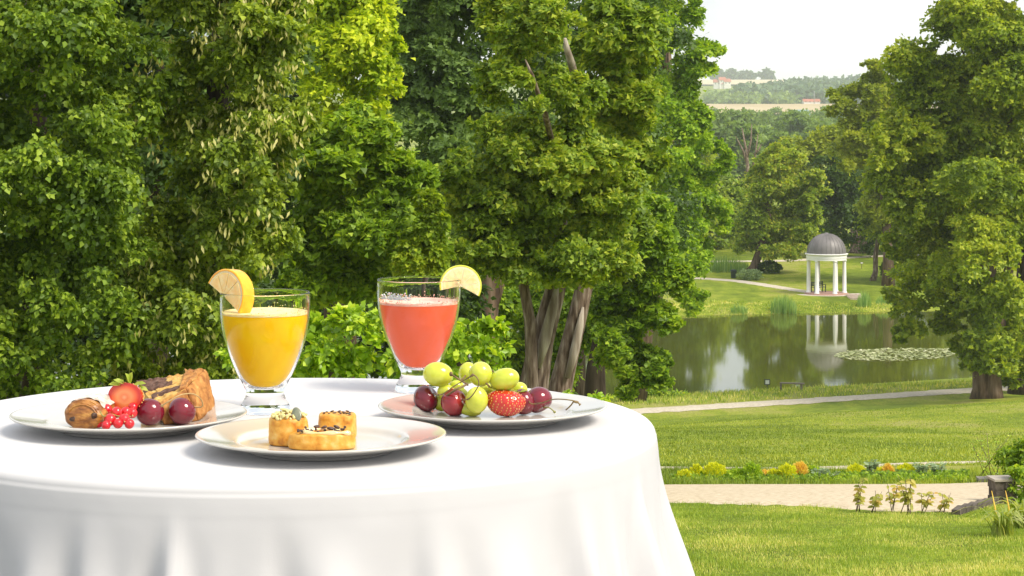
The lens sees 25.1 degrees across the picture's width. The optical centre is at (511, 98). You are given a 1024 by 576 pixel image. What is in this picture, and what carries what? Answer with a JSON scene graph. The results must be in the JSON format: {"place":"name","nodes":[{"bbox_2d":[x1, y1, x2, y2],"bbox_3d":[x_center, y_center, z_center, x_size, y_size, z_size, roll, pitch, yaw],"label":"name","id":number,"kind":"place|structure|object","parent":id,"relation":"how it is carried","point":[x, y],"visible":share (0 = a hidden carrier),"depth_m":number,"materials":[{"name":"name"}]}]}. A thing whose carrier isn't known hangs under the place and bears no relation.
{"place":"outdoors","nodes":[
{"label":"outdoors","id":0,"kind":"place"},
{"bbox_2d":[0,80,1023,575],"bbox_3d":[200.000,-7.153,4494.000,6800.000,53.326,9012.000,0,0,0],"label":"ground","id":1,"kind":"structure","parent":0,"point":[794,274],"depth_m":90.34,"materials":[{"name":"plant"}]},
{"bbox_2d":[4,248,183,385],"bbox_3d":[-8.966,5.081,45.920,9.577,4.482,3.041,0,0,0],"label":"understorey shrub","id":2,"kind":"object","parent":1,"relation":"on","point":[79,341],"visible":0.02,"depth_m":45.49,"materials":[{"name":"green plant"}]},
{"bbox_2d":[0,0,195,399],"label":"linden tree","id":3,"kind":"object","parent":1,"relation":"on","point":[94,181],"visible":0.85,"depth_m":24.80,"materials":[{"name":"green plant"}]},
{"bbox_2d":[0,8,209,385],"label":"shade tree","id":4,"kind":"object","parent":1,"relation":"on","point":[137,209],"depth_m":68.75,"materials":[{"name":"green plant"}]},
{"bbox_2d":[0,0,320,369],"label":"shade tree","id":5,"kind":"object","parent":1,"relation":"on","point":[155,181],"visible":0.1,"depth_m":35.43,"materials":[{"name":"green plant"}]},
{"bbox_2d":[91,0,329,386],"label":"linden tree","id":6,"kind":"object","parent":1,"relation":"on","point":[239,142],"visible":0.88,"depth_m":25.73,"materials":[{"name":"green plant"}]},
{"bbox_2d":[196,32,366,334],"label":"shade tree","id":7,"kind":"object","parent":1,"relation":"on","point":[290,205],"visible":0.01,"depth_m":77.44,"materials":[{"name":"green plant"}]},
{"bbox_2d":[0,378,694,575],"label":"tablecloth","id":8,"kind":"object","parent":1,"relation":"on","point":[584,496],"visible":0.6,"depth_m":2.34,"materials":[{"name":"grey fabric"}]},
{"bbox_2d":[9,401,247,438],"bbox_3d":[-0.441,0.371,2.645,0.271,0.019,0.271,0,0,0],"label":"dinner plate","id":9,"kind":"object","parent":8,"relation":"on","point":[49,416],"visible":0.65,"depth_m":2.61,"materials":[{"name":"grey ceramic"}]},
{"bbox_2d":[64,392,114,428],"bbox_3d":[-0.479,0.355,2.609,0.047,0.037,0.069,0,0,8],"label":"chocolate roll","id":10,"kind":"object","parent":9,"relation":"on","point":[83,411],"visible":0.93,"depth_m":2.58,"materials":[{"name":"food"}]},
{"bbox_2d":[97,402,137,428],"bbox_3d":[-0.447,0.358,2.594,0.048,0.025,0.059,0,0,0],"label":"redcurrant sprig","id":11,"kind":"object","parent":9,"relation":"on","point":[123,415],"visible":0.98,"depth_m":2.58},
{"bbox_2d":[108,372,147,408],"bbox_3d":[-0.440,0.337,2.631,0.048,0.048,0.023,0,0,14],"label":"strawberry half","id":12,"kind":"object","parent":9,"relation":"on","point":[121,393],"visible":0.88,"depth_m":2.63,"materials":[{"name":"red plant"}]},
{"bbox_2d":[136,398,163,425],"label":"cherry","id":13,"kind":"object","parent":9,"relation":"on","point":[150,412],"visible":0.98,"depth_m":2.62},
{"bbox_2d":[136,368,214,424],"bbox_3d":[-0.401,0.348,2.697,0.099,0.058,0.115,0,0,0],"label":"cake slice","id":14,"kind":"object","parent":9,"relation":"on","point":[162,390],"visible":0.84,"depth_m":2.69,"materials":[{"name":"food"}]},
{"bbox_2d":[160,393,202,424],"bbox_3d":[-0.375,0.353,2.614,0.042,0.044,0.089,0,0,0],"label":"cherry","id":15,"kind":"object","parent":9,"relation":"on","point":[181,410],"visible":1,"depth_m":2.63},
{"bbox_2d":[219,288,310,414],"bbox_3d":[-0.300,0.308,2.790,0.110,0.146,0.110,0,0,0],"label":"juice glass","id":16,"kind":"object","parent":8,"relation":"on","point":[264,331],"visible":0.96,"depth_m":2.75,"materials":[{"name":"yellow"}]},
{"bbox_2d":[208,269,253,295],"bbox_3d":[-0.340,0.233,2.785,0.064,0.053,0.023,0,0,43],"label":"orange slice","id":17,"kind":"object","parent":16,"relation":"on","point":[231,281],"visible":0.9,"depth_m":2.77,"materials":[{"name":"food"}]},
{"bbox_2d":[195,415,445,460],"bbox_3d":[-0.207,0.371,2.486,0.271,0.019,0.271,0,0,0],"label":"dinner plate","id":18,"kind":"object","parent":8,"relation":"on","point":[377,436],"visible":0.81,"depth_m":2.50,"materials":[{"name":"grey ceramic"}]},
{"bbox_2d":[268,407,308,446],"bbox_3d":[-0.243,0.354,2.493,0.044,0.041,0.042,0,0,0],"label":"round bite","id":19,"kind":"object","parent":18,"relation":"on","point":[283,426],"visible":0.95,"depth_m":2.48,"materials":[{"name":"food"}]},
{"bbox_2d":[288,425,355,449],"bbox_3d":[-0.204,0.363,2.462,0.073,0.025,0.034,0,0,0],"label":"oval bite","id":20,"kind":"object","parent":18,"relation":"on","point":[325,437],"visible":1,"depth_m":2.45,"materials":[{"name":"food"}]},
{"bbox_2d":[318,410,356,437],"bbox_3d":[-0.193,0.360,2.535,0.042,0.031,0.037,0,0,0],"label":"square bite","id":21,"kind":"object","parent":18,"relation":"on","point":[342,419],"visible":0.73,"depth_m":2.52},
{"bbox_2d":[377,276,460,393],"bbox_3d":[-0.121,0.308,2.990,0.110,0.146,0.110,0,0,0],"label":"juice glass","id":22,"kind":"object","parent":8,"relation":"on","point":[418,315],"visible":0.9,"depth_m":2.95,"materials":[{"name":"red"}]},
{"bbox_2d":[440,265,481,295],"bbox_3d":[-0.067,0.237,2.992,0.055,0.041,0.008,0,0,-6],"label":"lime slice","id":23,"kind":"object","parent":22,"relation":"on","point":[469,277],"visible":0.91,"depth_m":2.99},
{"bbox_2d":[378,390,606,429],"bbox_3d":[-0.023,0.371,2.715,0.271,0.019,0.271,0,0,0],"label":"dinner plate","id":24,"kind":"object","parent":8,"relation":"on","point":[487,418],"visible":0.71,"depth_m":2.69,"materials":[{"name":"grey ceramic"}]},
{"bbox_2d":[413,374,472,411],"bbox_3d":[-0.083,0.346,2.705,0.032,0.056,0.125,0,0,-24],"label":"cherry","id":25,"kind":"object","parent":24,"relation":"on","point":[425,398],"visible":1,"depth_m":2.73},
{"bbox_2d":[441,374,478,415],"bbox_3d":[-0.062,0.347,2.693,0.032,0.058,0.090,0,0,-12],"label":"cherry","id":26,"kind":"object","parent":24,"relation":"on","point":[453,403],"visible":0.96,"depth_m":2.71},
{"bbox_2d":[423,362,526,415],"bbox_3d":[-0.041,0.343,2.735,0.109,0.065,0.088,0,0,37],"label":"grape bunch","id":27,"kind":"object","parent":24,"relation":"on","point":[440,375],"visible":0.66,"depth_m":2.71,"materials":[{"name":"food"}]},
{"bbox_2d":[487,387,527,416],"bbox_3d":[-0.006,0.358,2.710,0.050,0.035,0.038,0,0,0],"label":"strawberry","id":28,"kind":"object","parent":24,"relation":"on","point":[508,403],"visible":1,"depth_m":2.70,"materials":[{"name":"red plant"}]},
{"bbox_2d":[529,387,555,412],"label":"cherry","id":29,"kind":"object","parent":24,"relation":"on","point":[540,394],"visible":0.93,"depth_m":2.72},
{"bbox_2d":[517,389,580,414],"bbox_3d":[0.036,0.360,2.690,0.030,0.031,0.117,0,0,-33],"label":"cherry","id":30,"kind":"object","parent":24,"relation":"on","point":[530,403],"visible":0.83,"depth_m":2.71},
{"bbox_2d":[285,0,415,377],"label":"maple tree","id":31,"kind":"object","parent":1,"relation":"on","point":[354,38],"visible":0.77,"depth_m":44.47,"materials":[{"name":"green plant"}]},
{"bbox_2d":[258,98,453,377],"bbox_3d":[-2.612,3.300,38.182,3.025,6.637,3.154,0,0,29],"label":"maple tree","id":32,"kind":"object","parent":1,"relation":"on","point":[354,214],"visible":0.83,"depth_m":37.74,"materials":[{"name":"green plant"}]},
{"bbox_2d":[213,300,516,383],"bbox_3d":[-0.873,2.480,15.186,2.216,2.302,1.045,0,0,0],"label":"hedge","id":33,"kind":"object","parent":1,"relation":"on","point":[322,355],"visible":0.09,"depth_m":15.10,"materials":[{"name":"green plant"}]},
{"bbox_2d":[256,263,495,378],"bbox_3d":[-3.277,5.501,47.917,5.934,4.168,2.153,0,0,0],"label":"understorey shrub","id":34,"kind":"object","parent":1,"relation":"on","point":[469,300],"visible":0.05,"depth_m":47.74,"materials":[{"name":"green plant"}]},
{"bbox_2d":[389,185,456,276],"bbox_3d":[-1.440,3.950,37.840,1.106,5.134,2.473,0,0,0],"label":"maple sapling","id":35,"kind":"object","parent":1,"relation":"on","point":[422,250],"visible":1,"depth_m":36.84,"materials":[{"name":"green plant"}]},
{"bbox_2d":[377,0,522,364],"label":"ash tree","id":36,"kind":"object","parent":1,"relation":"on","point":[432,35],"visible":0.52,"depth_m":61.38,"materials":[{"name":"green plant"}]},
{"bbox_2d":[359,0,582,375],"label":"shade tree","id":37,"kind":"object","parent":1,"relation":"on","point":[473,50],"depth_m":83.22,"materials":[{"name":"green plant"}]},
{"bbox_2d":[470,281,606,394],"bbox_3d":[0.746,6.519,57.831,4.416,4.575,2.447,0,0,0],"label":"understorey shrub","id":38,"kind":"object","parent":1,"relation":"on","point":[510,306],"visible":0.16,"depth_m":57.49,"materials":[{"name":"green plant"}]},
{"bbox_2d":[433,0,652,389],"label":"maple tree","id":39,"kind":"object","parent":1,"relation":"on","point":[540,170],"visible":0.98,"depth_m":40.69,"materials":[{"name":"green plant"}]},
{"bbox_2d":[562,389,613,401],"bbox_3d":[0.746,4.606,30.012,1.549,1.653,1.272,0,0,-34],"label":"privet shrub","id":40,"kind":"object","parent":1,"relation":"on","point":[595,395],"visible":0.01,"depth_m":29.97,"materials":[{"name":"green plant"}]},
{"bbox_2d":[483,0,711,395],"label":"shade tree","id":41,"kind":"object","parent":1,"relation":"on","point":[682,38],"visible":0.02,"depth_m":87.61,"materials":[{"name":"green plant"}]},
{"bbox_2d":[549,0,676,392],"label":"maple tree","id":42,"kind":"object","parent":1,"relation":"on","point":[614,42],"visible":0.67,"depth_m":46.35,"materials":[{"name":"green plant"}]},
{"bbox_2d":[584,190,695,401],"bbox_3d":[3.018,5.466,55.379,2.797,6.633,3.851,0,0,0],"label":"maple tree","id":43,"kind":"object","parent":1,"relation":"on","point":[623,318],"visible":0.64,"depth_m":54.61,"materials":[{"name":"green plant"}]},
{"bbox_2d":[606,388,688,398],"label":"bank shrub","id":44,"kind":"object","parent":1,"relation":"on","point":[663,392],"visible":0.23,"depth_m":130.79,"materials":[{"name":"green plant"}]},
{"bbox_2d":[619,0,737,401],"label":"oak tree","id":45,"kind":"object","parent":1,"relation":"on","point":[683,84],"visible":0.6,"depth_m":122.57,"materials":[{"name":"green plant"}]},
{"bbox_2d":[678,141,733,253],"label":"park tree","id":46,"kind":"object","parent":1,"relation":"on","point":[719,189],"visible":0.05,"depth_m":242.41,"materials":[{"name":"green plant"}]},
{"bbox_2d":[702,461,726,478],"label":"flowering plant","id":47,"kind":"object","parent":1,"relation":"on","point":[715,466],"visible":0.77,"depth_m":35.62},
{"bbox_2d":[701,109,736,161],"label":"valley tree","id":48,"kind":"object","parent":1,"relation":"on","point":[722,129],"visible":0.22,"depth_m":557.95,"materials":[{"name":"green plant"}]},
{"bbox_2d":[700,173,752,249],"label":"park tree","id":49,"kind":"object","parent":1,"relation":"on","point":[735,194],"visible":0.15,"depth_m":248.52,"materials":[{"name":"green plant"}]},
{"bbox_2d":[704,253,748,272],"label":"reeds","id":50,"kind":"object","parent":1,"relation":"on","point":[726,265],"visible":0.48,"depth_m":220.06,"materials":[{"name":"green plant"}]},
{"bbox_2d":[722,68,740,79],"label":"skyline trees","id":51,"kind":"object","parent":1,"relation":"on","point":[731,73],"visible":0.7,"depth_m":3642.82,"materials":[{"name":"plant"}]},
{"bbox_2d":[711,107,755,138],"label":"valley tree","id":52,"kind":"object","parent":1,"relation":"on","point":[740,115],"visible":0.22,"depth_m":637.66,"materials":[{"name":"green plant"}]},
{"bbox_2d":[725,118,768,179],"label":"valley tree","id":53,"kind":"object","parent":1,"relation":"on","point":[732,141],"visible":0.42,"depth_m":478.40,"materials":[{"name":"green plant"}]},
{"bbox_2d":[737,69,756,79],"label":"skyline trees","id":54,"kind":"object","parent":1,"relation":"on","point":[746,74],"visible":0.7,"depth_m":3642.90,"materials":[{"name":"plant"}]},
{"bbox_2d":[736,124,760,177],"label":"dead tree","id":55,"kind":"object","parent":1,"relation":"on","point":[746,155],"visible":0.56,"depth_m":299.89,"materials":[{"name":"grey plant"}]},
{"bbox_2d":[698,88,801,103],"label":"hedgerow","id":56,"kind":"object","parent":1,"relation":"on","point":[715,96],"visible":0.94,"depth_m":2100.12,"materials":[{"name":"green plant"}]},
{"bbox_2d":[736,268,763,280],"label":"round shrub","id":57,"kind":"object","parent":1,"relation":"on","point":[749,273],"visible":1,"depth_m":210.96,"materials":[{"name":"green plant"}]},
{"bbox_2d":[741,460,763,481],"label":"dwarf conifer","id":58,"kind":"object","parent":1,"relation":"on","point":[750,466],"visible":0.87,"depth_m":35.32,"materials":[{"name":"green plant"}]},
{"bbox_2d":[738,109,767,136],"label":"valley tree","id":59,"kind":"object","parent":1,"relation":"on","point":[756,121],"visible":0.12,"depth_m":756.99,"materials":[{"name":"green plant"}]},
{"bbox_2d":[753,123,775,147],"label":"valley tree","id":60,"kind":"object","parent":1,"relation":"on","point":[764,130],"visible":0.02,"depth_m":558.31,"materials":[{"name":"green plant"}]},
{"bbox_2d":[756,67,776,79],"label":"skyline trees","id":61,"kind":"object","parent":1,"relation":"on","point":[766,74],"visible":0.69,"depth_m":3643.27,"materials":[{"name":"plant"}]},
{"bbox_2d":[755,110,778,127],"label":"valley tree","id":62,"kind":"object","parent":1,"relation":"on","point":[765,113],"visible":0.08,"depth_m":816.71,"materials":[{"name":"green plant"}]},
{"bbox_2d":[757,259,782,273],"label":"round shrub","id":63,"kind":"object","parent":1,"relation":"on","point":[767,266],"visible":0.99,"depth_m":218.28,"materials":[{"name":"green plant"}]},
{"bbox_2d":[665,299,892,314],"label":"grass","id":64,"kind":"structure","parent":1,"relation":"on","point":[883,306],"depth_m":189.54,"materials":[{"name":"plant"}]},
{"bbox_2d":[765,109,792,137],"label":"valley tree","id":65,"kind":"object","parent":1,"relation":"on","point":[778,122],"visible":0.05,"depth_m":699.03,"materials":[{"name":"green plant"}]},
{"bbox_2d":[731,139,833,269],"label":"oak tree","id":66,"kind":"object","parent":1,"relation":"on","point":[787,234],"visible":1,"depth_m":217.92,"materials":[{"name":"green plant"}]},
{"bbox_2d":[762,129,802,149],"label":"valley tree","id":67,"kind":"object","parent":1,"relation":"on","point":[775,134],"visible":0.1,"depth_m":517.98,"materials":[{"name":"green plant"}]},
{"bbox_2d":[776,462,796,477],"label":"flowering plant","id":68,"kind":"object","parent":1,"relation":"on","point":[787,468],"visible":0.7,"depth_m":35.43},
{"bbox_2d":[609,377,971,404],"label":"grass","id":69,"kind":"structure","parent":1,"relation":"on","point":[704,398],"depth_m":130.20,"materials":[{"name":"plant"}]},
{"bbox_2d":[776,109,816,136],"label":"valley tree","id":70,"kind":"object","parent":1,"relation":"on","point":[798,121],"visible":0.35,"depth_m":637.51,"materials":[{"name":"green plant"}]},
{"bbox_2d":[793,460,808,474],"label":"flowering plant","id":71,"kind":"object","parent":1,"relation":"on","point":[801,467],"visible":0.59,"depth_m":35.83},
{"bbox_2d":[778,124,842,189],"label":"maple tree","id":72,"kind":"object","parent":1,"relation":"on","point":[818,140],"visible":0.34,"depth_m":260.41,"materials":[{"name":"green plant"}]},
{"bbox_2d":[791,116,832,148],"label":"valley tree","id":73,"kind":"object","parent":1,"relation":"on","point":[810,128],"visible":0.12,"depth_m":598.37,"materials":[{"name":"green plant"}]},
{"bbox_2d":[805,232,847,295],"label":"rotunda","id":74,"kind":"structure","parent":1,"relation":"on","point":[826,246],"depth_m":196.80,"materials":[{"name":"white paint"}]},
{"bbox_2d":[811,111,842,124],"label":"valley tree","id":75,"kind":"object","parent":1,"relation":"on","point":[832,119],"visible":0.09,"depth_m":760.64,"materials":[{"name":"green plant"}]},
{"bbox_2d":[728,74,938,103],"bbox_3d":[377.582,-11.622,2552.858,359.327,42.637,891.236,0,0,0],"label":"wood","id":76,"kind":"object","parent":1,"relation":"on","point":[805,87],"visible":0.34,"depth_m":2153.64,"materials":[{"name":"green plant"}]},
{"bbox_2d":[648,400,1023,466],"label":"grass","id":77,"kind":"structure","parent":1,"relation":"on","point":[950,452],"depth_m":61.44,"materials":[{"name":"plant"}]},
{"bbox_2d":[799,155,882,256],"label":"oak tree","id":78,"kind":"object","parent":1,"relation":"on","point":[845,197],"visible":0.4,"depth_m":236.27,"materials":[{"name":"green plant"}]},
{"bbox_2d":[664,482,1021,511],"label":"gravel walk","id":79,"kind":"structure","parent":1,"relation":"on","point":[841,496],"depth_m":29.68,"materials":[{"name":"gravel"}]},
{"bbox_2d":[986,475,1016,503],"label":"stone pier","id":80,"kind":"structure","parent":79,"relation":"on","point":[998,485],"depth_m":28.36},
{"bbox_2d":[670,500,1023,575],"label":"grass","id":81,"kind":"structure","parent":1,"relation":"on","point":[885,542],"depth_m":22.73,"materials":[{"name":"plant"}]},
{"bbox_2d":[853,478,867,511],"bbox_3d":[4.087,4.662,26.995,0.181,0.430,0.256,0,0,-17],"label":"herb plant","id":82,"kind":"object","parent":1,"relation":"on","point":[857,496],"visible":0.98,"depth_m":26.97,"materials":[{"name":"green plant"}]},
{"bbox_2d":[848,171,880,253],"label":"park tree","id":83,"kind":"object","parent":1,"relation":"on","point":[853,250],"visible":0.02,"depth_m":243.57,"materials":[{"name":"green plant"}]},
{"bbox_2d":[857,290,871,306],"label":"reeds","id":84,"kind":"object","parent":1,"relation":"on","point":[863,299],"visible":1,"depth_m":190.45,"materials":[{"name":"green plant"}]},
{"bbox_2d":[864,459,880,471],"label":"border plant","id":85,"kind":"object","parent":1,"relation":"on","point":[871,466],"visible":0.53,"depth_m":37.68,"materials":[{"name":"green plant"}]},
{"bbox_2d":[868,491,882,511],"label":"herb plant","id":86,"kind":"object","parent":1,"relation":"on","point":[876,499],"visible":0.98,"depth_m":26.80,"materials":[{"name":"green plant"}]},
{"bbox_2d":[821,46,937,285],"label":"maple tree","id":87,"kind":"object","parent":1,"relation":"on","point":[850,146],"visible":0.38,"depth_m":205.03,"materials":[{"name":"green plant"}]},
{"bbox_2d":[853,194,913,280],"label":"park tree","id":88,"kind":"object","parent":1,"relation":"on","point":[864,222],"visible":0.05,"depth_m":210.75,"materials":[{"name":"green plant"}]},
{"bbox_2d":[885,483,900,511],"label":"herb plant","id":89,"kind":"object","parent":1,"relation":"on","point":[891,496],"visible":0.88,"depth_m":26.89,"materials":[{"name":"green plant"}]},
{"bbox_2d":[896,476,916,513],"bbox_3d":[4.569,4.598,26.582,0.230,0.466,0.174,0,0,11],"label":"herb plant","id":90,"kind":"object","parent":1,"relation":"on","point":[906,496],"visible":0.98,"depth_m":26.55,"materials":[{"name":"green plant"}]},
{"bbox_2d":[912,462,934,473],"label":"border plant","id":91,"kind":"object","parent":1,"relation":"on","point":[923,468],"visible":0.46,"depth_m":36.84,"materials":[{"name":"green plant"}]},
{"bbox_2d":[915,491,937,512],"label":"herb plant","id":92,"kind":"object","parent":1,"relation":"on","point":[925,503],"visible":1,"depth_m":26.69,"materials":[{"name":"green plant"}]},
{"bbox_2d":[856,0,1023,398],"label":"linden tree","id":93,"kind":"object","parent":1,"relation":"on","point":[965,200],"visible":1,"depth_m":123.78,"materials":[{"name":"green plant"}]},
{"bbox_2d":[937,493,953,512],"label":"herb plant","id":94,"kind":"object","parent":1,"relation":"on","point":[944,504],"visible":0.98,"depth_m":26.77,"materials":[{"name":"green plant"}]},
{"bbox_2d":[951,497,998,514],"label":"stone kerb","id":95,"kind":"structure","parent":1,"relation":"on","point":[961,509],"depth_m":27.02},
{"bbox_2d":[953,504,1023,536],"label":"daylily clump","id":96,"kind":"object","parent":1,"relation":"on","point":[1003,522],"visible":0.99,"depth_m":23.55,"materials":[{"name":"green plant"}]},
{"bbox_2d":[970,431,1010,475],"bbox_3d":[7.376,5.555,35.484,0.677,0.779,0.459,0,0,0],"label":"airy sapling","id":97,"kind":"object","parent":1,"relation":"on","point":[989,462],"visible":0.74,"depth_m":35.45,"materials":[{"name":"green plant"}]},
{"bbox_2d":[978,496,1023,527],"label":"daylily clump","id":98,"kind":"object","parent":1,"relation":"on","point":[1013,504],"visible":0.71,"depth_m":24.59,"materials":[{"name":"green plant"}]},
{"bbox_2d":[992,435,1023,503],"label":"garden shrub","id":99,"kind":"object","parent":1,"relation":"on","point":[1011,458],"visible":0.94,"depth_m":34.42,"materials":[{"name":"green plant"}]},
{"bbox_2d":[1001,208,1023,394],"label":"linden tree","id":100,"kind":"object","parent":1,"relation":"on","point":[1019,390],"visible":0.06,"depth_m":127.60,"materials":[{"name":"green plant"}]},
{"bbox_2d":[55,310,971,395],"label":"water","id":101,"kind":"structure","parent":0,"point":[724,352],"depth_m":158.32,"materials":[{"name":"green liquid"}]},
{"bbox_2d":[730,304,747,313],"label":"reeds","id":102,"kind":"object","parent":101,"relation":"on","point":[736,309],"visible":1,"depth_m":186.66,"materials":[{"name":"green plant"}]},
{"bbox_2d":[770,294,797,313],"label":"reeds","id":103,"kind":"object","parent":101,"relation":"on","point":[785,305],"visible":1,"depth_m":187.10,"materials":[{"name":"green plant"}]},
{"bbox_2d":[834,348,953,360],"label":"water lilies","id":104,"kind":"object","parent":101,"relation":"on","point":[875,354],"visible":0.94,"depth_m":156.85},
{"bbox_2d":[149,0,1023,79],"label":"sky","id":105,"kind":"structure","parent":0,"point":[791,38],"materials":[{"name":"white"}]},
{"bbox_2d":[699,80,783,83],"bbox_3d":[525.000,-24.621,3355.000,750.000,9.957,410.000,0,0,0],"label":"hill field","id":106,"kind":"structure","parent":0,"point":[733,81],"depth_m":3388.89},
{"bbox_2d":[694,277,806,292],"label":"bank path","id":107,"kind":"structure","parent":0,"point":[770,285],"depth_m":206.80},
{"bbox_2d":[631,386,1007,413],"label":"pond path","id":108,"kind":"structure","parent":0,"point":[794,401],"depth_m":124.78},
{"bbox_2d":[707,104,937,113],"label":"ripe field","id":109,"kind":"structure","parent":0,"point":[766,107],"depth_m":1979.56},
{"bbox_2d":[660,461,985,468],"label":"garden path","id":110,"kind":"structure","parent":0,"point":[879,465],"depth_m":44.33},
{"bbox_2d":[713,253,938,261],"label":"park path","id":111,"kind":"structure","parent":0,"point":[805,259],"depth_m":233.96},
{"bbox_2d":[661,463,1023,484],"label":"grass","id":112,"kind":"structure","parent":0,"point":[975,471],"depth_m":34.74,"materials":[{"name":"plant"}]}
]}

